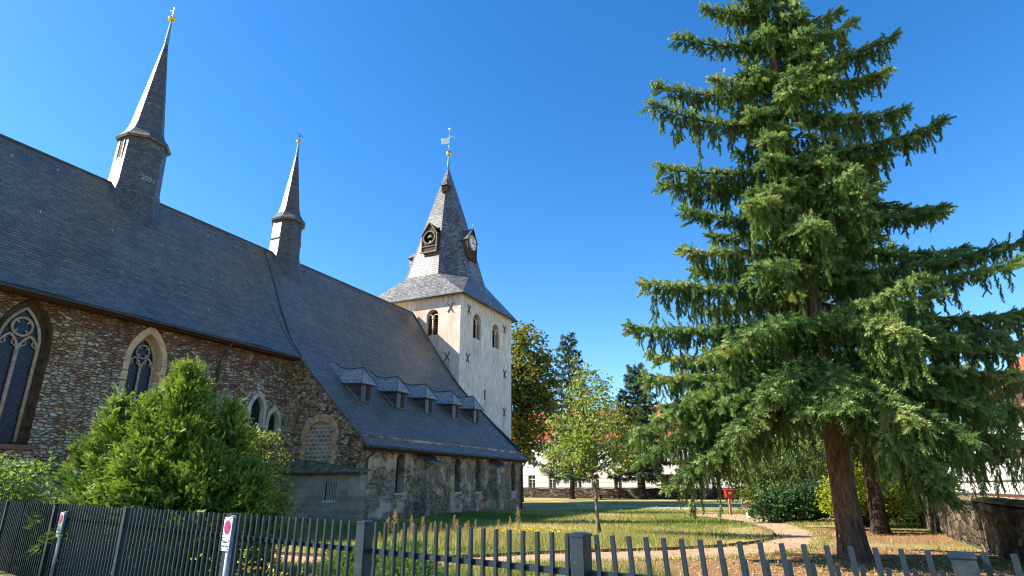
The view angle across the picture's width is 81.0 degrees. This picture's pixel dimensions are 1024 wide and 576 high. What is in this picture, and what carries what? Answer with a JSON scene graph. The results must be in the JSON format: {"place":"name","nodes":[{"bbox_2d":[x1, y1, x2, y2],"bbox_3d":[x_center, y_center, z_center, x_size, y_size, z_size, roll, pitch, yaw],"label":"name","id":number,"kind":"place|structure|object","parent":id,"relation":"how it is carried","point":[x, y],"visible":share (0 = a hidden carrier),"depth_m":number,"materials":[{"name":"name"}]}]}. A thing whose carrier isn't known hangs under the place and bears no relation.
{"place":"outdoors","nodes":[
{"label":"outdoors","id":0,"kind":"place"},
{"bbox_2d":[183,557,693,575],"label":"rough grass","id":1,"kind":"structure","parent":0,"point":[487,572],"depth_m":11.56,"materials":[{"name":"green plant"}]},
{"bbox_2d":[0,490,1023,575],"bbox_3d":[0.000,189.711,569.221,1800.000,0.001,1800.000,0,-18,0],"label":"ground","id":2,"kind":"structure","parent":0,"point":[539,504],"depth_m":18.63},
{"bbox_2d":[0,451,64,542],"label":"leafy shrub","id":3,"kind":"object","parent":2,"relation":"on","point":[11,492],"visible":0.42,"depth_m":14.56,"materials":[{"name":"green plant"}]},
{"bbox_2d":[49,511,67,575],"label":"parking sign","id":4,"kind":"object","parent":2,"relation":"on","point":[62,521],"visible":1,"depth_m":10.08,"materials":[{"name":"white metal"}]},
{"bbox_2d":[23,353,305,575],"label":"yew bush","id":5,"kind":"object","parent":2,"relation":"on","point":[172,447],"visible":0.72,"depth_m":11.37,"materials":[{"name":"green plant"}]},
{"bbox_2d":[220,515,236,575],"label":"parking sign","id":6,"kind":"object","parent":2,"relation":"on","point":[228,532],"visible":1,"depth_m":6.33,"materials":[{"name":"white metal"}]},
{"bbox_2d":[188,547,303,575],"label":"yellow flowers","id":7,"kind":"object","parent":2,"relation":"on","point":[248,570],"visible":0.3,"depth_m":9.02,"materials":[{"name":"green plant"}]},
{"bbox_2d":[0,7,528,520],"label":"church building","id":8,"kind":"structure","parent":2,"relation":"on","point":[360,399],"depth_m":32.28,"materials":[{"name":"stone"}]},
{"bbox_2d":[0,298,52,444],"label":"window","id":9,"kind":"structure","parent":8,"relation":"in","point":[26,330],"depth_m":22.99,"materials":[{"name":"glass"}]},
{"bbox_2d":[117,327,166,411],"bbox_3d":[-16.693,3.858,26.964,0.474,4.379,2.000,-9,-20,24],"label":"window","id":10,"kind":"structure","parent":8,"relation":"in","point":[147,352],"depth_m":27.32,"materials":[{"name":"beige stone"}]},
{"bbox_2d":[246,391,266,426],"bbox_3d":[-13.790,6.493,32.266,0.310,1.900,1.200,-9,-20,24],"label":"window","id":11,"kind":"structure","parent":8,"relation":"in","point":[256,407],"depth_m":32.44,"materials":[{"name":"stone"}]},
{"bbox_2d":[264,405,280,436],"bbox_3d":[-13.272,7.330,33.129,0.310,1.650,1.080,-9,-20,24],"label":"window","id":12,"kind":"structure","parent":8,"relation":"in","point":[272,423],"depth_m":33.29,"materials":[{"name":"stone"}]},
{"bbox_2d":[394,454,404,494],"bbox_3d":[-6.531,10.537,33.962,0.620,2.283,1.000,-9,-20,24],"label":"window","id":13,"kind":"structure","parent":8,"relation":"in","point":[400,467],"depth_m":34.30,"materials":[{"name":"glass"}]},
{"bbox_2d":[453,458,461,493],"bbox_3d":[-3.782,12.338,39.419,0.620,2.283,0.960,-9,-20,24],"label":"window","id":14,"kind":"structure","parent":8,"relation":"in","point":[457,463],"depth_m":39.70,"materials":[{"name":"glass"}]},
{"bbox_2d":[474,460,481,493],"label":"window","id":15,"kind":"structure","parent":8,"relation":"in","point":[478,464],"depth_m":42.09,"materials":[{"name":"glass"}]},
{"bbox_2d":[511,462,516,492],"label":"window","id":16,"kind":"structure","parent":8,"relation":"in","point":[513,464],"depth_m":46.97,"materials":[{"name":"glass"}]},
{"bbox_2d":[235,423,301,535],"bbox_3d":[-5.502,4.446,12.866,2.011,3.032,1.369,0,-18,0],"label":"rose bush","id":17,"kind":"object","parent":2,"relation":"on","point":[262,444],"visible":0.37,"depth_m":13.04,"materials":[{"name":"green plant"}]},
{"bbox_2d":[0,500,591,575],"bbox_3d":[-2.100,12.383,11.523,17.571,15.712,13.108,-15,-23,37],"label":"metal railing","id":18,"kind":"object","parent":2,"relation":"on","point":[16,537],"visible":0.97,"depth_m":7.04,"materials":[{"name":"metal"}]},
{"bbox_2d":[308,533,477,575],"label":"bush","id":19,"kind":"object","parent":2,"relation":"on","point":[429,569],"visible":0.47,"depth_m":7.21,"materials":[{"name":"green plant"}]},
{"bbox_2d":[391,509,399,531],"bbox_3d":[-3.346,6.861,17.113,0.261,1.100,0.296,0,-18,0],"label":"dry weed","id":20,"kind":"object","parent":2,"relation":"on","point":[395,511],"visible":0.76,"depth_m":17.18,"materials":[{"name":"plant"}]},
{"bbox_2d":[378,128,517,438],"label":"church tower","id":21,"kind":"structure","parent":2,"relation":"on","point":[463,315],"depth_m":59.59,"materials":[{"name":"paint"}]},
{"bbox_2d":[426,309,438,335],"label":"belfry window","id":22,"kind":"structure","parent":21,"relation":"in","point":[432,316],"depth_m":56.70,"materials":[{"name":"paint"}]},
{"bbox_2d":[473,314,480,340],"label":"belfry window","id":23,"kind":"structure","parent":21,"relation":"in","point":[476,320],"depth_m":58.39,"materials":[{"name":"paint"}]},
{"bbox_2d":[492,324,498,349],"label":"belfry window","id":24,"kind":"structure","parent":21,"relation":"in","point":[495,330],"depth_m":61.81,"materials":[{"name":"paint"}]},
{"bbox_2d":[462,522,468,545],"bbox_3d":[-1.318,7.027,17.010,0.194,0.721,0.171,0,-18,-1],"label":"dry weed","id":25,"kind":"object","parent":2,"relation":"on","point":[465,529],"visible":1,"depth_m":17.04,"materials":[{"name":"plant"}]},
{"bbox_2d":[514,507,520,540],"bbox_3d":[0.196,7.388,18.709,0.261,1.100,0.296,8,-20,-24],"label":"dry weed","id":26,"kind":"object","parent":2,"relation":"on","point":[518,513],"visible":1,"depth_m":18.75,"materials":[{"name":"plant"}]},
{"bbox_2d":[275,517,774,557],"bbox_3d":[4.031,8.956,21.769,26.148,0.120,9.672,15,-24,-38],"label":"path edging","id":27,"kind":"object","parent":2,"relation":"on","point":[593,550],"visible":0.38,"depth_m":16.33,"materials":[{"name":"grey stone"}]},
{"bbox_2d":[487,526,576,538],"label":"yellow flowers","id":28,"kind":"object","parent":2,"relation":"on","point":[534,530],"visible":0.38,"depth_m":19.58,"materials":[{"name":"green plant"}]},
{"bbox_2d":[511,320,568,501],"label":"chestnut tree","id":29,"kind":"object","parent":2,"relation":"on","point":[528,395],"visible":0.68,"depth_m":68.42,"materials":[{"name":"green plant"}]},
{"bbox_2d":[275,511,835,564],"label":"edge grass","id":30,"kind":"structure","parent":2,"relation":"on","point":[809,546],"depth_m":16.61,"materials":[{"name":"green plant"}]},
{"bbox_2d":[373,525,738,552],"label":"meadow grass","id":31,"kind":"structure","parent":2,"relation":"on","point":[654,536],"depth_m":18.70,"materials":[{"name":"green plant"}]},
{"bbox_2d":[532,331,605,498],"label":"conifer tree","id":32,"kind":"object","parent":2,"relation":"on","point":[550,473],"visible":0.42,"depth_m":84.26,"materials":[{"name":"green plant"}]},
{"bbox_2d":[539,354,652,532],"bbox_3d":[3.060,5.683,22.115,4.146,6.601,3.177,9,-20,-26],"label":"young tree","id":33,"kind":"object","parent":2,"relation":"on","point":[587,445],"visible":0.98,"depth_m":21.96,"materials":[{"name":"green plant"}]},
{"bbox_2d":[558,504,639,506],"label":"white flowers","id":34,"kind":"object","parent":2,"relation":"on","point":[594,505],"visible":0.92,"depth_m":52.95,"materials":[{"name":"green plant"}]},
{"bbox_2d":[598,495,621,498],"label":"dark bench","id":35,"kind":"object","parent":2,"relation":"on","point":[609,495],"visible":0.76,"depth_m":81.58,"materials":[{"name":"brown wood"}]},
{"bbox_2d":[511,406,751,488],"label":"white building","id":36,"kind":"structure","parent":2,"relation":"on","point":[533,477],"depth_m":94.69,"materials":[{"name":"paint"}]},
{"bbox_2d":[528,476,534,486],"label":"window","id":37,"kind":"structure","parent":36,"relation":"in","point":[531,479],"depth_m":97.95,"materials":[{"name":"white glass"}]},
{"bbox_2d":[549,477,555,486],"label":"window","id":38,"kind":"structure","parent":36,"relation":"in","point":[552,483],"depth_m":96.42,"materials":[{"name":"white glass"}]},
{"bbox_2d":[591,475,598,487],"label":"window","id":39,"kind":"structure","parent":36,"relation":"in","point":[597,479],"depth_m":93.42,"materials":[{"name":"white glass"}]},
{"bbox_2d":[614,475,621,488],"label":"window","id":40,"kind":"structure","parent":36,"relation":"in","point":[618,484],"depth_m":91.90,"materials":[{"name":"white paint"}]},
{"bbox_2d":[711,479,716,487],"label":"window","id":41,"kind":"structure","parent":36,"relation":"in","point":[713,485],"depth_m":86.12,"materials":[{"name":"white paint"}]},
{"bbox_2d":[523,487,756,499],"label":"boundary wall","id":42,"kind":"structure","parent":2,"relation":"on","point":[564,492],"depth_m":85.92,"materials":[{"name":"stone"}]},
{"bbox_2d":[607,362,676,498],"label":"conifer tree","id":43,"kind":"object","parent":2,"relation":"on","point":[649,475],"visible":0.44,"depth_m":83.48,"materials":[{"name":"green plant"}]},
{"bbox_2d":[267,509,1023,575],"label":"grass","id":44,"kind":"structure","parent":2,"relation":"on","point":[610,517],"depth_m":26.19,"materials":[{"name":"green plant"}]},
{"bbox_2d":[621,506,740,512],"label":"white flowers","id":45,"kind":"object","parent":2,"relation":"on","point":[679,509],"visible":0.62,"depth_m":44.32,"materials":[{"name":"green plant"}]},
{"bbox_2d":[694,436,748,499],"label":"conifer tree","id":46,"kind":"object","parent":2,"relation":"on","point":[715,476],"visible":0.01,"depth_m":79.63,"materials":[{"name":"green plant"}]},
{"bbox_2d":[723,489,732,514],"bbox_3d":[13.341,13.129,36.736,0.581,1.592,0.387,2,-18,-5],"label":"donation box","id":47,"kind":"object","parent":2,"relation":"on","point":[728,493],"visible":0.84,"depth_m":36.74,"materials":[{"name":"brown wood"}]},
{"bbox_2d":[438,535,1023,575],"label":"leaf litter","id":48,"kind":"object","parent":2,"relation":"on","point":[886,562],"visible":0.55,"depth_m":14.09,"materials":[{"name":"plant"}]},
{"bbox_2d":[590,535,1023,575],"bbox_3d":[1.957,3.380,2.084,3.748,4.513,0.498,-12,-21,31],"label":"metal railing","id":49,"kind":"object","parent":2,"relation":"on","point":[964,564],"visible":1,"depth_m":3.30,"materials":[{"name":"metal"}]},
{"bbox_2d":[743,473,887,522],"bbox_3d":[16.798,10.558,30.119,10.827,2.458,3.425,0,-18,0],"label":"ivy shrub","id":50,"kind":"object","parent":2,"relation":"on","point":[793,505],"visible":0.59,"depth_m":29.30,"materials":[{"name":"green plant"}]},
{"bbox_2d":[619,0,1023,560],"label":"spruce tree","id":51,"kind":"object","parent":2,"relation":"on","point":[738,404],"visible":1,"depth_m":15.77,"materials":[{"name":"green plant"}]},
{"bbox_2d":[714,429,964,512],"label":"hedge trees","id":52,"kind":"object","parent":2,"relation":"on","point":[748,489],"visible":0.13,"depth_m":37.87,"materials":[{"name":"green plant"}]},
{"bbox_2d":[732,172,1023,533],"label":"spruce tree","id":53,"kind":"object","parent":2,"relation":"on","point":[879,523],"visible":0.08,"depth_m":23.38,"materials":[{"name":"green plant"}]},
{"bbox_2d":[811,462,968,526],"bbox_3d":[16.593,8.892,26.471,6.713,3.226,3.245,0,-18,0],"label":"yellow shrub","id":54,"kind":"object","parent":2,"relation":"on","point":[898,507],"visible":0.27,"depth_m":26.07,"materials":[{"name":"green plant"}]},
{"bbox_2d":[864,481,919,524],"bbox_3d":[18.148,9.903,28.173,3.414,2.402,2.869,9,-20,-26],"label":"leafy shrub","id":55,"kind":"object","parent":2,"relation":"on","point":[913,519],"visible":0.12,"depth_m":27.56,"materials":[{"name":"green plant"}]},
{"bbox_2d":[917,492,1023,564],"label":"stone wall","id":56,"kind":"structure","parent":2,"relation":"on","point":[994,525],"depth_m":16.06,"materials":[{"name":"grey stone"}]},
{"bbox_2d":[950,353,1023,499],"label":"building","id":57,"kind":"structure","parent":2,"relation":"on","point":[1011,493],"depth_m":48.92,"materials":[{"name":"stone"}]},
{"bbox_2d":[1003,463,1010,478],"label":"window","id":58,"kind":"structure","parent":57,"relation":"in","point":[1007,476],"depth_m":47.86,"materials":[{"name":"white glass"}]},
{"bbox_2d":[0,0,1023,484],"label":"sky","id":59,"kind":"structure","parent":0,"point":[552,173],"materials":[{"name":"blue"}]},
{"bbox_2d":[274,512,824,563],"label":"path","id":60,"kind":"structure","parent":0,"point":[797,535],"depth_m":17.08,"materials":[{"name":"beige gravel"}]},
{"bbox_2d":[741,501,770,517],"bbox_3d":[13.965,12.444,33.666,2.050,0.935,0.530,5,-19,-14],"label":"park bench","id":61,"kind":"object","parent":60,"relation":"on","point":[746,505],"visible":0.17,"depth_m":33.70,"materials":[{"name":"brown wood"}]}
]}

